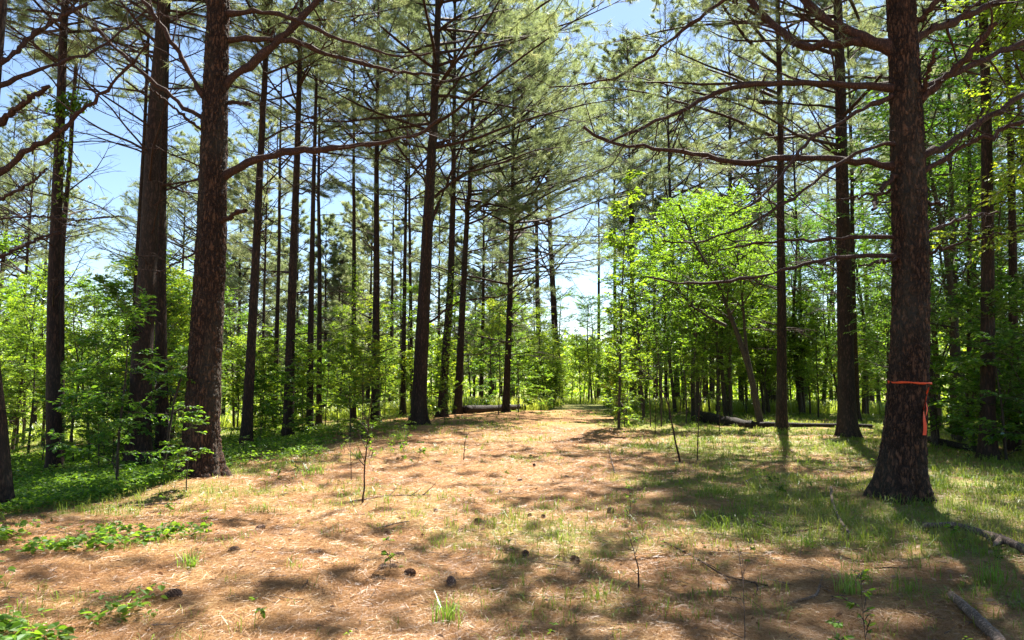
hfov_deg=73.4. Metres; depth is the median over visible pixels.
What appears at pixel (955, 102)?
pine tree
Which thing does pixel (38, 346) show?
young hardwood
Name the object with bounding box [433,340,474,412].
sapling
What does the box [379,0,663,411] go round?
pine tree
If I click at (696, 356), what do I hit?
sapling
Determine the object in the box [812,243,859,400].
pine tree
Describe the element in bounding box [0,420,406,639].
ground cover
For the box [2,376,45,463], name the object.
sapling
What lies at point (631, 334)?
young hardwood
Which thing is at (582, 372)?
young hardwood
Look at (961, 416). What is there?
sapling
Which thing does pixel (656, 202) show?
pine tree
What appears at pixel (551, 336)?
young hardwood
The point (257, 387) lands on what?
sapling
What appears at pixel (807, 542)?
grass tuft
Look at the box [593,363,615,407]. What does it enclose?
sapling
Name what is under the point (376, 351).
sapling
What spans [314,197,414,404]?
pine tree
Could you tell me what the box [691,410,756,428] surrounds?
fallen log
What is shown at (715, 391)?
sapling
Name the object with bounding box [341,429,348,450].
seedling
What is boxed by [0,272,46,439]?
young hardwood
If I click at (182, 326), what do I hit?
young hardwood
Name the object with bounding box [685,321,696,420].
sapling
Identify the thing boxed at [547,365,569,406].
sapling
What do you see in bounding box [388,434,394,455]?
seedling
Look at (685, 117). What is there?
pine tree
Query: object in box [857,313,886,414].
young hardwood
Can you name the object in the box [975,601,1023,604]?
fallen branch
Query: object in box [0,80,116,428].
pine tree
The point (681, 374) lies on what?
sapling
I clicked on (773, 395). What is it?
young hardwood
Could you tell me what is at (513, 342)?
sapling
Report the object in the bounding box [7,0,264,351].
pine tree
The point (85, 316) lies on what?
young hardwood
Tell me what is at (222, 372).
young hardwood
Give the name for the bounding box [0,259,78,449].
young hardwood
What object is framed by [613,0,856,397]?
pine tree
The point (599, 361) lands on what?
young hardwood
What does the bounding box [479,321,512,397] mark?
young hardwood
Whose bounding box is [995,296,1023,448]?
sapling
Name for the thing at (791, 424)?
fallen log
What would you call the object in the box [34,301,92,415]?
young hardwood
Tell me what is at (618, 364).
sapling
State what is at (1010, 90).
young hardwood
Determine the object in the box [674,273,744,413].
young hardwood
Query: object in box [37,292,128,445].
young hardwood
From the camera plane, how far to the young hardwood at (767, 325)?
36.54 m
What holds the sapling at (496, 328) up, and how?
on the ground at (572, 410)
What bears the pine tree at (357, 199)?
on the ground at (572, 410)
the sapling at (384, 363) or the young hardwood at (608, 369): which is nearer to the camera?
the sapling at (384, 363)
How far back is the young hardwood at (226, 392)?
35.34 m
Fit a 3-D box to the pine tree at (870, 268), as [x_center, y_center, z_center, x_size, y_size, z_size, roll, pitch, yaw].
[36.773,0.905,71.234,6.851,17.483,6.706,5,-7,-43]
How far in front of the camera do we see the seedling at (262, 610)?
4.21 m
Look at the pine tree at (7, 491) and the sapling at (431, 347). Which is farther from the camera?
the sapling at (431, 347)
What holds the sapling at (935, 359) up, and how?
on the ground at (572, 410)
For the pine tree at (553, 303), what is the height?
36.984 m
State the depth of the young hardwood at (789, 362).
36.91 m
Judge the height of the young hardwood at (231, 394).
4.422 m
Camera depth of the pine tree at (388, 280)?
55.00 m
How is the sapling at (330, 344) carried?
on the ground at (572, 410)
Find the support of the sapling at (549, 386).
on the ground at (572, 410)
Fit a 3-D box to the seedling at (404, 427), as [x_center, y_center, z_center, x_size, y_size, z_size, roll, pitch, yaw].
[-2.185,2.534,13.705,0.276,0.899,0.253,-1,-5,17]
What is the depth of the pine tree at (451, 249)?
27.21 m
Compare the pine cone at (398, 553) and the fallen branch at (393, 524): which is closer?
the pine cone at (398, 553)
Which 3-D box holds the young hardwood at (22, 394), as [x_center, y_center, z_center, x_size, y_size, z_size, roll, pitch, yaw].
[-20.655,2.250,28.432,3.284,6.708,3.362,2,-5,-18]
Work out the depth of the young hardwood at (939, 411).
24.68 m
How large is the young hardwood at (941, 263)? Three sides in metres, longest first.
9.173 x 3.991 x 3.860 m
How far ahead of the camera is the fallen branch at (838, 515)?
7.25 m
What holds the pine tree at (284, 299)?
on the ground at (572, 410)
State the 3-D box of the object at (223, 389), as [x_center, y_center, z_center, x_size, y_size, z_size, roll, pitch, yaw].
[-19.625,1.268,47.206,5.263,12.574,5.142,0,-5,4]
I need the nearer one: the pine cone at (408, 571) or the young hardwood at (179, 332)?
the pine cone at (408, 571)
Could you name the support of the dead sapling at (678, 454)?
on the ground at (572, 410)
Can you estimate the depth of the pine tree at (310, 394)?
23.26 m
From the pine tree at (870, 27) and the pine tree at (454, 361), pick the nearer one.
the pine tree at (870, 27)
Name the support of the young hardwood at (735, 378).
on the ground at (572, 410)
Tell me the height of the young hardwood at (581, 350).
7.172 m
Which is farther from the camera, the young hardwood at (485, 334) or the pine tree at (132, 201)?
the pine tree at (132, 201)
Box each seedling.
[157,495,172,515]
[235,441,244,462]
[240,435,249,457]
[248,597,266,622]
[255,420,267,444]
[255,426,263,442]
[273,462,280,478]
[305,440,312,458]
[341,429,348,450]
[362,422,376,464]
[381,537,403,568]
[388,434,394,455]
[395,425,407,447]
[398,434,411,457]
[408,441,425,461]
[547,622,557,633]
[623,482,639,519]
[744,540,755,561]
[763,469,772,485]
[769,477,786,497]
[825,620,854,639]
[834,569,875,639]
[943,512,966,542]
[994,550,1003,560]
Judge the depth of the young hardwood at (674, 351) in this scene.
37.61 m
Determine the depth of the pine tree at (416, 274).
55.24 m
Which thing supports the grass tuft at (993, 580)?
on the ground at (572, 410)
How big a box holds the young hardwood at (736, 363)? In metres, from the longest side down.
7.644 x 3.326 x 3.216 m
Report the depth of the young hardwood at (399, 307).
30.45 m
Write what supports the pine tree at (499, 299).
on the ground at (572, 410)
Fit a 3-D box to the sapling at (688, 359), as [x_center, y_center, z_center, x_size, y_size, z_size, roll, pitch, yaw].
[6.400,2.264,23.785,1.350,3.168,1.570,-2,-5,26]
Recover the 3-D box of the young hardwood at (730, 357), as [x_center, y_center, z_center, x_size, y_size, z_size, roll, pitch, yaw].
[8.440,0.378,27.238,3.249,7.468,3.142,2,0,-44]
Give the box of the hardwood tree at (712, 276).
[645,198,775,428]
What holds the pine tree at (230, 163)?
on the ground at (572, 410)
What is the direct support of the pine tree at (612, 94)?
on the ground at (572, 410)
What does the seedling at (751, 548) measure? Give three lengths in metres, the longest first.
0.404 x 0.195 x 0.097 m
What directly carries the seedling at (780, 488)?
on the ground at (572, 410)
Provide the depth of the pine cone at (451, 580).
5.01 m
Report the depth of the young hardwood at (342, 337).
34.88 m
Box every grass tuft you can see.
[165,544,209,570]
[295,461,332,477]
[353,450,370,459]
[389,430,411,440]
[429,590,466,623]
[697,481,730,494]
[791,533,818,547]
[811,564,880,597]
[955,557,1022,584]
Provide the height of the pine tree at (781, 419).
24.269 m
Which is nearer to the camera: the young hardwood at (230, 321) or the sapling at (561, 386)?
the young hardwood at (230, 321)
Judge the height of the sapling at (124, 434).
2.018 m
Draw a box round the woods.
[0,294,1020,424]
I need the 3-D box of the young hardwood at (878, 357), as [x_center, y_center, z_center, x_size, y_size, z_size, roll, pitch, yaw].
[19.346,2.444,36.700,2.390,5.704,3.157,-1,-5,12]
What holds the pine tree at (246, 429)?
on the ground at (572, 410)
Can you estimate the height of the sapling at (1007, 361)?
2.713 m
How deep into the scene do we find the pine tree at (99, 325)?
78.04 m
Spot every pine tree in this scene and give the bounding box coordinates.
[0,0,198,509]
[0,0,205,471]
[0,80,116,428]
[0,91,116,347]
[0,118,107,425]
[0,136,48,300]
[0,178,14,248]
[2,0,201,452]
[2,304,35,423]
[5,0,309,468]
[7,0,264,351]
[7,0,535,481]
[70,130,195,304]
[81,0,282,460]
[83,304,116,383]
[91,130,241,415]
[110,118,250,306]
[167,137,250,279]
[170,0,371,428]
[171,0,424,447]
[171,0,425,430]
[190,154,287,413]
[191,105,316,405]
[198,0,393,438]
[220,300,246,415]
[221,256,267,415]
[223,172,302,403]
[223,220,300,383]
[235,0,445,422]
[241,0,453,423]
[254,0,660,424]
[257,227,307,373]
[257,263,302,389]
[262,0,402,425]
[266,198,340,392]
[279,212,360,407]
[283,268,323,401]
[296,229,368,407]
[308,190,382,374]
[312,0,487,414]
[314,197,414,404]
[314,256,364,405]
[323,236,368,402]
[323,285,360,406]
[327,231,397,404]
[332,123,447,402]
[338,13,475,404]
[357,270,383,404]
[359,0,586,416]
[364,0,641,413]
[365,215,434,399]
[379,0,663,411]
[380,272,408,401]
[394,190,466,353]
[399,172,481,398]
[407,111,567,398]
[428,234,494,394]
[428,259,479,392]
[433,12,650,402]
[452,267,503,397]
[455,46,622,397]
[456,207,527,396]
[464,184,560,398]
[464,270,504,396]
[477,255,524,396]
[486,241,541,395]
[494,0,1023,504]
[515,276,562,378]
[553,104,649,398]
[563,45,692,396]
[566,0,889,431]
[568,0,979,437]
[571,32,698,395]
[583,31,690,397]
[599,61,691,398]
[600,0,793,397]
[601,235,657,392]
[604,66,791,397]
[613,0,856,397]
[625,243,687,397]
[636,188,695,398]
[645,18,864,390]
[651,224,707,397]
[682,199,717,397]
[693,273,734,397]
[694,255,715,398]
[700,189,766,399]
[729,45,854,400]
[740,209,776,398]
[755,67,875,400]
[763,0,945,421]
[771,261,793,400]
[812,46,890,404]
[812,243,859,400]
[813,0,1023,388]
[818,0,1020,426]
[848,67,937,274]
[852,3,1016,408]
[854,0,1023,431]
[857,248,890,401]
[871,0,1023,260]
[873,0,1023,460]
[885,52,1023,416]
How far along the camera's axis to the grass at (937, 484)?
8.05 m
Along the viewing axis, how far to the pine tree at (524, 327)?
47.22 m
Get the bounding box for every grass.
[0,408,1023,639]
[8,395,949,442]
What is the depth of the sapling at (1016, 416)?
14.32 m
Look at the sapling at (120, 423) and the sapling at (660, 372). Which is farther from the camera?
the sapling at (660, 372)
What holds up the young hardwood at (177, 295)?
on the ground at (572, 410)
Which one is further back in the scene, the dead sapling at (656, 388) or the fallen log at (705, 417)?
the fallen log at (705, 417)
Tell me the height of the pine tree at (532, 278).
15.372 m
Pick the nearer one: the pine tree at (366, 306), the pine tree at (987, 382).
the pine tree at (987, 382)
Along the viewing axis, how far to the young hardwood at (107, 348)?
22.38 m
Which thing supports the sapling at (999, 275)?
on the ground at (572, 410)
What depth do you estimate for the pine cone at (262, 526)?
6.89 m
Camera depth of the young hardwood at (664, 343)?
26.28 m
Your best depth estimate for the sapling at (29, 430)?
16.25 m
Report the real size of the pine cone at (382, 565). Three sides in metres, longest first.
0.099 x 0.071 x 0.071 m
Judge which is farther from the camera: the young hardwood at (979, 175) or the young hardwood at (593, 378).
the young hardwood at (593, 378)
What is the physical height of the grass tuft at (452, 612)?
0.194 m
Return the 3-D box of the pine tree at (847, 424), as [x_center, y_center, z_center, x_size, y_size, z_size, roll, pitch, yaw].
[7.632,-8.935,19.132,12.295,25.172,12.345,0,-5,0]
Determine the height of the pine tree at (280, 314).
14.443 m
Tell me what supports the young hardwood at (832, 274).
on the ground at (572, 410)
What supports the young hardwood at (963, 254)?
on the ground at (572, 410)
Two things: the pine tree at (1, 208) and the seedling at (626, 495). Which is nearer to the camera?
the seedling at (626, 495)
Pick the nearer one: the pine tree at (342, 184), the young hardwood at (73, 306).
the young hardwood at (73, 306)
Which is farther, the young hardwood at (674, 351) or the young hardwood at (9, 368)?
the young hardwood at (674, 351)
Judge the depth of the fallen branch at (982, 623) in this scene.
4.00 m
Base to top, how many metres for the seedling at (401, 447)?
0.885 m
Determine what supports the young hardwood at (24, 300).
on the ground at (572, 410)
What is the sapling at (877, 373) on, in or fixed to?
on the ground at (572, 410)
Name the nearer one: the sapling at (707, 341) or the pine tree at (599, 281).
the sapling at (707, 341)
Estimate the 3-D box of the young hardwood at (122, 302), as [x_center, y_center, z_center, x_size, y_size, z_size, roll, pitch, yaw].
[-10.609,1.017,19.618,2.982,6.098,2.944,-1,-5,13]
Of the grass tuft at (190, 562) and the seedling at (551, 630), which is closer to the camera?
the seedling at (551, 630)
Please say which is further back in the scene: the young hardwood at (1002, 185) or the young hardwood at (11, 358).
the young hardwood at (11, 358)
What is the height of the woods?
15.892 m
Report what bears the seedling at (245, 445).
on the ground at (572, 410)
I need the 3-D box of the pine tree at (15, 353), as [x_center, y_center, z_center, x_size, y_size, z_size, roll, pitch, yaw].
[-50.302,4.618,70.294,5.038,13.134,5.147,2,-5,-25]
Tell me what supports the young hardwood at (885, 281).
on the ground at (572, 410)
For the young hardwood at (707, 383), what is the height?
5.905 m
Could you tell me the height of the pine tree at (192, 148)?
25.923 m
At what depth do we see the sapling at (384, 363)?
28.30 m
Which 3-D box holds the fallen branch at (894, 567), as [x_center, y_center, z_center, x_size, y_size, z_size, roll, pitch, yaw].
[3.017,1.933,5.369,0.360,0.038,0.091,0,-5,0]
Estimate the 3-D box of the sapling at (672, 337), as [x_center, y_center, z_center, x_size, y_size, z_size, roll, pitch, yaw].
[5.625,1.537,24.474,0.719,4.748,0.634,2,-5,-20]
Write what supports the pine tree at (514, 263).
on the ground at (572, 410)
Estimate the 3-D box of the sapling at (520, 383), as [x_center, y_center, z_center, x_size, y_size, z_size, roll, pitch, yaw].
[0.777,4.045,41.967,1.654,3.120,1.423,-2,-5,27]
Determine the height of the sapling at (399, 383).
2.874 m
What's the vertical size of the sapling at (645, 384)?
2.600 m
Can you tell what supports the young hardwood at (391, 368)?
on the ground at (572, 410)
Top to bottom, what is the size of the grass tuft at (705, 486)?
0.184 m
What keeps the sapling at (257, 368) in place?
on the ground at (572, 410)
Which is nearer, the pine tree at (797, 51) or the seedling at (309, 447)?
the seedling at (309, 447)
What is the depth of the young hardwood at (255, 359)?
45.15 m
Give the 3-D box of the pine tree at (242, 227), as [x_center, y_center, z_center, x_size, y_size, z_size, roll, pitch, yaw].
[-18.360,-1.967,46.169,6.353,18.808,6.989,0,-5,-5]
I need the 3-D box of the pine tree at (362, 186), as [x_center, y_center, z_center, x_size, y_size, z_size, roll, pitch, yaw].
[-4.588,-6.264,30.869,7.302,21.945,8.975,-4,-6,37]
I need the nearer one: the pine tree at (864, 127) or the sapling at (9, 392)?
the sapling at (9, 392)
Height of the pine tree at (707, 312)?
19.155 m
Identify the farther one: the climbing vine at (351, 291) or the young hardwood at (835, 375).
the young hardwood at (835, 375)
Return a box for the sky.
[0,0,1023,381]
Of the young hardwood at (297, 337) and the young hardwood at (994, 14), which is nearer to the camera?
the young hardwood at (994, 14)
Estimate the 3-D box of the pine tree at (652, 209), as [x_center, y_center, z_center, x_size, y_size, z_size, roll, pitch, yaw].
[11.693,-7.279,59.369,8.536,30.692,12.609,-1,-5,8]
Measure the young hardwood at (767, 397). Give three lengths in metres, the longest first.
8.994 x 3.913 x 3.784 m
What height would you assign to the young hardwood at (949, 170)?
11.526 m
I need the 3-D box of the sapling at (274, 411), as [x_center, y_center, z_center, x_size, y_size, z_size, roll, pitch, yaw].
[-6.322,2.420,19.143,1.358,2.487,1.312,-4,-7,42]
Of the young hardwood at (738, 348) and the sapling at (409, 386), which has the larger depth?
the young hardwood at (738, 348)
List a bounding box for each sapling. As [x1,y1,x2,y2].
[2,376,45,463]
[4,392,29,476]
[5,398,16,467]
[8,375,65,461]
[24,356,107,465]
[37,274,195,480]
[61,399,84,461]
[65,377,123,459]
[68,399,103,460]
[76,325,184,463]
[77,366,144,471]
[88,388,132,458]
[105,361,172,456]
[152,375,184,438]
[152,395,184,449]
[153,401,213,490]
[162,366,186,473]
[221,338,282,435]
[225,348,276,434]
[241,362,284,428]
[253,372,282,434]
[254,353,283,429]
[254,381,283,425]
[259,362,314,436]
[263,362,312,426]
[277,346,328,417]
[284,340,342,437]
[294,338,343,430]
[294,365,321,426]
[323,352,361,426]
[323,358,364,424]
[332,346,379,437]
[334,345,386,429]
[343,325,397,438]
[347,396,371,502]
[347,434,357,479]
[350,353,388,424]
[380,310,395,384]
[380,350,414,416]
[381,370,400,401]
[382,334,390,418]
[389,365,407,402]
[406,366,427,411]
[407,328,459,416]
[427,337,455,413]
[427,367,448,409]
[432,380,453,423]
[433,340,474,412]
[433,343,464,402]
[449,364,470,404]
[466,355,498,404]
[489,287,507,414]
[509,307,524,412]
[510,349,542,411]
[514,321,526,409]
[514,363,534,396]
[518,364,540,394]
[526,356,548,408]
[526,364,554,407]
[537,367,556,397]
[544,362,562,407]
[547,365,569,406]
[547,371,566,407]
[552,368,572,405]
[554,369,569,403]
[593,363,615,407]
[594,170,649,427]
[599,345,640,426]
[604,373,611,396]
[608,359,640,418]
[614,353,647,418]
[615,311,628,408]
[616,353,655,421]
[622,301,635,420]
[624,534,642,590]
[625,335,665,414]
[628,355,687,461]
[635,315,651,419]
[638,310,654,426]
[644,278,667,425]
[646,336,658,435]
[655,324,668,414]
[655,331,663,414]
[661,299,680,420]
[673,308,690,425]
[673,313,687,412]
[673,375,695,412]
[674,321,689,414]
[677,340,717,422]
[683,284,705,422]
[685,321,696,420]
[687,309,706,411]
[693,372,709,460]
[696,303,714,409]
[711,375,734,411]
[712,376,733,415]
[719,378,720,433]
[733,534,759,638]
[748,364,775,413]
[869,365,885,414]
[927,293,1023,445]
[927,345,963,447]
[929,282,1023,460]
[936,272,1023,444]
[942,365,979,433]
[955,351,1007,438]
[959,269,1023,432]
[961,353,1023,447]
[967,319,1023,415]
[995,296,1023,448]
[996,355,1023,432]
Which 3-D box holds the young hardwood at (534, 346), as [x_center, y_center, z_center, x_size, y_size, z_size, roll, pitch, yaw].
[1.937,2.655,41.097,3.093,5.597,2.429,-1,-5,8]
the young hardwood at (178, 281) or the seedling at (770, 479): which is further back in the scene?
the young hardwood at (178, 281)
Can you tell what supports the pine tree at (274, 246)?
on the ground at (572, 410)
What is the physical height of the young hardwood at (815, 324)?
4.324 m
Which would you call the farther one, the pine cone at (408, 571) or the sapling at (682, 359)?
the sapling at (682, 359)
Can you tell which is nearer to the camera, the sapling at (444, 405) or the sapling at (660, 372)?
the sapling at (444, 405)
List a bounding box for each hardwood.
[0,231,45,378]
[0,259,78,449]
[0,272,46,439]
[0,290,21,393]
[0,294,46,447]
[0,319,20,398]
[0,336,29,377]
[0,353,26,380]
[2,274,101,446]
[2,326,36,441]
[3,304,75,452]
[3,340,41,444]
[29,329,78,404]
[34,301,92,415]
[36,292,129,453]
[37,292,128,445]
[61,251,188,397]
[65,276,126,444]
[68,293,129,430]
[71,261,182,400]
[75,313,120,399]
[98,261,190,438]
[99,249,190,377]
[102,249,191,405]
[106,270,225,445]
[117,275,234,437]
[121,301,189,390]
[132,263,193,439]
[153,274,229,414]
[168,255,235,400]
[172,307,233,404]
[221,286,266,427]
[221,335,262,427]
[221,344,240,414]
[226,341,268,401]
[229,334,267,406]
[242,334,267,402]
[261,320,297,416]
[279,309,338,398]
[280,337,315,402]
[295,333,326,412]
[296,324,334,409]
[323,302,370,412]
[332,344,356,404]
[345,295,395,384]
[363,335,398,401]
[380,281,440,399]
[381,346,400,403]
[427,324,451,401]
[450,296,501,396]
[456,298,506,400]
[477,284,539,391]
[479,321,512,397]
[485,315,529,392]
[501,332,529,397]
[511,307,563,398]
[519,333,555,394]
[520,319,569,398]
[526,335,548,389]
[541,327,568,384]
[543,284,585,398]
[543,342,573,402]
[554,348,567,396]
[563,292,608,403]
[564,339,582,400]
[565,333,599,403]
[569,294,607,399]
[572,348,595,396]
[577,338,600,397]
[577,344,610,400]
[589,228,707,417]
[594,225,671,399]
[595,297,652,407]
[595,337,631,388]
[600,343,635,389]
[615,321,660,396]
[619,311,668,404]
[623,240,685,405]
[626,218,704,412]
[642,188,732,411]
[649,196,747,409]
[650,285,701,394]
[659,319,703,409]
[666,194,769,410]
[674,191,770,415]
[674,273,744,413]
[677,239,774,416]
[680,179,798,411]
[681,338,715,390]
[685,322,732,411]
[711,226,790,403]
[711,281,763,400]
[712,265,771,404]
[723,331,769,412]
[724,238,801,413]
[724,313,774,393]
[724,350,760,399]
[726,276,791,402]
[727,252,775,402]
[727,329,755,411]
[732,287,801,413]
[736,308,776,414]
[743,228,819,403]
[746,313,792,395]
[749,213,836,412]
[750,188,835,412]
[762,247,832,409]
[762,289,830,413]
[762,299,822,400]
[768,249,835,361]
[771,315,817,399]
[772,300,835,413]
[773,196,880,411]
[774,299,822,381]
[787,276,868,400]
[797,335,836,400]
[799,317,836,416]
[809,184,947,414]
[816,350,836,402]
[821,80,1023,446]
[822,328,876,397]
[828,345,836,392]
[834,239,890,406]
[836,281,890,400]
[847,30,1023,439]
[848,7,1023,442]
[855,270,891,377]
[856,232,948,393]
[857,119,1023,424]
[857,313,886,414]
[859,317,889,403]
[875,155,1022,415]
[890,0,1023,268]
[928,125,1018,396]
[930,143,1023,396]
[931,3,1023,252]
[933,156,1023,418]
[935,168,1023,346]
[945,0,1023,211]
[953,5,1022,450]
[961,208,1023,423]
[968,8,1023,188]
[978,0,1023,136]
[982,0,1023,197]
[996,88,1021,98]
[1000,184,1023,332]
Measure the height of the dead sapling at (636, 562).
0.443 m
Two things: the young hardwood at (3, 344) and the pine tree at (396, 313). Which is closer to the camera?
the young hardwood at (3, 344)
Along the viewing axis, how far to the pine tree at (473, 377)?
59.24 m
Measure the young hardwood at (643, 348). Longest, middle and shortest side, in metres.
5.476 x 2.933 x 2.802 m
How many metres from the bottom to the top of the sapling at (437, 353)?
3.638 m
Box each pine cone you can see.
[164,588,182,599]
[228,546,239,551]
[255,524,265,530]
[377,563,387,569]
[394,552,404,556]
[404,568,415,576]
[446,576,455,586]
[521,550,528,556]
[570,555,579,561]
[607,507,613,513]
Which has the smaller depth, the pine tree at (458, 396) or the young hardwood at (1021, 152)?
the young hardwood at (1021, 152)
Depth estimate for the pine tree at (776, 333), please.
61.56 m
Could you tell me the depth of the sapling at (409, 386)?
32.32 m
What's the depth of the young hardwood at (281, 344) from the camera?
32.82 m
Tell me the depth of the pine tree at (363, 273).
58.31 m
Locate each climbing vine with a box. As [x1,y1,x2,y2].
[44,89,98,117]
[46,112,81,217]
[341,253,365,397]
[437,266,460,390]
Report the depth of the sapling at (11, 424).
15.96 m
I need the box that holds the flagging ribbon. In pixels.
[888,381,931,434]
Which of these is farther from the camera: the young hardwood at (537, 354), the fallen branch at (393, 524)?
the young hardwood at (537, 354)
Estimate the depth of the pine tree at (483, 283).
39.73 m
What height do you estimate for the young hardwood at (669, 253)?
9.307 m
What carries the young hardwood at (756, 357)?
on the ground at (572, 410)
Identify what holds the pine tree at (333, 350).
on the ground at (572, 410)
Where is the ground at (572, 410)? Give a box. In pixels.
[0,382,1023,639]
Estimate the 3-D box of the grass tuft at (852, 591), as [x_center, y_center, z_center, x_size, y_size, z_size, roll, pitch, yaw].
[2.304,1.791,4.708,0.475,0.203,0.681,4,-6,-36]
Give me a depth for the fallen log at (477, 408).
29.81 m
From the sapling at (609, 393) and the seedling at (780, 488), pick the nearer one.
the seedling at (780, 488)
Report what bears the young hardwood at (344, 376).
on the ground at (572, 410)
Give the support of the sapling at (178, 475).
on the ground at (572, 410)
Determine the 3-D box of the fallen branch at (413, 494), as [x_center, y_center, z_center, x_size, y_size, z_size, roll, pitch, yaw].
[-1.517,2.153,8.716,1.147,0.194,0.238,3,-5,-28]
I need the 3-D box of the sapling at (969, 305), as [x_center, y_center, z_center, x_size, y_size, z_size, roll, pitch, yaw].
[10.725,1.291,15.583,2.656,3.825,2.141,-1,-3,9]
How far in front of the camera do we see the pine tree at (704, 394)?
65.79 m
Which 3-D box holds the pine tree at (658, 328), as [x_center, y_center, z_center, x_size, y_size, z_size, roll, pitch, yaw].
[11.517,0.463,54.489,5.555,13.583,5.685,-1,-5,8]
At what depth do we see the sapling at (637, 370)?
27.37 m
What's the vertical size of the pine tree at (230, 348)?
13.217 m
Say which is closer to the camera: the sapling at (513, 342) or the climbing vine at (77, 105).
the climbing vine at (77, 105)
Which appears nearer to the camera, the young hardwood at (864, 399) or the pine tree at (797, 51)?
the young hardwood at (864, 399)
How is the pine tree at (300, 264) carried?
on the ground at (572, 410)
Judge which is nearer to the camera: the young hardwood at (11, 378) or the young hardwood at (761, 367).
the young hardwood at (11, 378)
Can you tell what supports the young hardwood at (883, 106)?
on the ground at (572, 410)
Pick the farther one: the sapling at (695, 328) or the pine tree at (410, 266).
the pine tree at (410, 266)
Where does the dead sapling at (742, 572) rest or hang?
on the ground at (572, 410)
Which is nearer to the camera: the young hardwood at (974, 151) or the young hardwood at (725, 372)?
the young hardwood at (974, 151)
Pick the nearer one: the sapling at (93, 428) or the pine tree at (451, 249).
the sapling at (93, 428)
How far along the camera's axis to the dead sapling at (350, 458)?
10.06 m
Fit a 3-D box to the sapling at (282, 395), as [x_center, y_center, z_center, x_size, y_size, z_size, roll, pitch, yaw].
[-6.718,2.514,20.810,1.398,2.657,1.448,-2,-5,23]
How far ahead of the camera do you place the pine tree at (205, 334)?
11.17 m
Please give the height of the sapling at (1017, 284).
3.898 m
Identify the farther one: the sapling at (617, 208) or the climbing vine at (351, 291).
the climbing vine at (351, 291)
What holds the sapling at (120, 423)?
on the ground at (572, 410)
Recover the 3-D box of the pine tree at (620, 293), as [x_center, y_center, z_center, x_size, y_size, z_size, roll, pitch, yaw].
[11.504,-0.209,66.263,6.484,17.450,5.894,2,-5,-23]
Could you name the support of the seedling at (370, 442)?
on the ground at (572, 410)
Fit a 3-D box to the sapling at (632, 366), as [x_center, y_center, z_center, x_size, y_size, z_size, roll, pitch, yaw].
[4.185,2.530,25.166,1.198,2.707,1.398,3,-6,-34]
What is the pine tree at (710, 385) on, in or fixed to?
on the ground at (572, 410)
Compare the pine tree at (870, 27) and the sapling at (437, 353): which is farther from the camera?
the sapling at (437, 353)
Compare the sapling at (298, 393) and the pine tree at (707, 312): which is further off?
the pine tree at (707, 312)
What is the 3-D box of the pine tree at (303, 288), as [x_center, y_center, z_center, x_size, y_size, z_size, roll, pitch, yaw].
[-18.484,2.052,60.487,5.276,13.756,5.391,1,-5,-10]
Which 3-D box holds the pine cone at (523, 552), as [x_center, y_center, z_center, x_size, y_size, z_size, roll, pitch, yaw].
[0.113,1.984,5.817,0.071,0.071,0.099,-5,-23,-10]
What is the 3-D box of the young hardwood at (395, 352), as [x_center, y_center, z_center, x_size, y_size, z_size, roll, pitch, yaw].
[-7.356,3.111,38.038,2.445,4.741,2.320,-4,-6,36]
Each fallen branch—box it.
[128,502,180,506]
[349,480,437,501]
[375,521,408,528]
[661,540,767,594]
[742,472,779,482]
[787,574,823,603]
[829,486,849,533]
[874,565,921,568]
[922,522,1023,553]
[947,591,1005,639]
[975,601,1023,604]
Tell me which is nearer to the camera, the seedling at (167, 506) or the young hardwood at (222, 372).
the seedling at (167, 506)
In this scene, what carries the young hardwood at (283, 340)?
on the ground at (572, 410)
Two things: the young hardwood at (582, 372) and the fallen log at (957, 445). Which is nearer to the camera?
the fallen log at (957, 445)
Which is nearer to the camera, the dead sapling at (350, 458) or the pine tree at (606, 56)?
the dead sapling at (350, 458)
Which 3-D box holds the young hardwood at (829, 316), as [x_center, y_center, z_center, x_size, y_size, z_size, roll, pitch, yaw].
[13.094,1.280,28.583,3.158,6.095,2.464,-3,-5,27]
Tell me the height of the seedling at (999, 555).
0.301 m
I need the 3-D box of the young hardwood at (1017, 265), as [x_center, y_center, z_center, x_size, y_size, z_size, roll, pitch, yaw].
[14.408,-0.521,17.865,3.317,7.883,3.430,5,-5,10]
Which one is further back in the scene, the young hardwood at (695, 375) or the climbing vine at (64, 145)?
the young hardwood at (695, 375)
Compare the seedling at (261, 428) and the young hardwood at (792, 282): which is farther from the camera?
the young hardwood at (792, 282)
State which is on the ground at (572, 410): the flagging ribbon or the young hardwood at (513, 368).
the young hardwood at (513, 368)
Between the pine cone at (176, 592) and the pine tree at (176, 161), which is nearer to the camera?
the pine cone at (176, 592)
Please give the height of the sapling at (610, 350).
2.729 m
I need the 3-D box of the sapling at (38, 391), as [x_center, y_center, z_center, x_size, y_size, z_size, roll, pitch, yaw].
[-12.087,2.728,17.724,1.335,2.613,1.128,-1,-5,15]
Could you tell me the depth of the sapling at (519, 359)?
31.29 m
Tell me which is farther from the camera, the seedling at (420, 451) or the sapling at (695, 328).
the sapling at (695, 328)
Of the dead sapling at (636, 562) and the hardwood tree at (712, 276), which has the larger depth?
the hardwood tree at (712, 276)
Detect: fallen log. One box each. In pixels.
[463,404,529,413]
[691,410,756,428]
[744,421,872,427]
[927,436,1001,456]
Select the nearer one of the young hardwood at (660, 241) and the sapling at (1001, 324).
the sapling at (1001, 324)

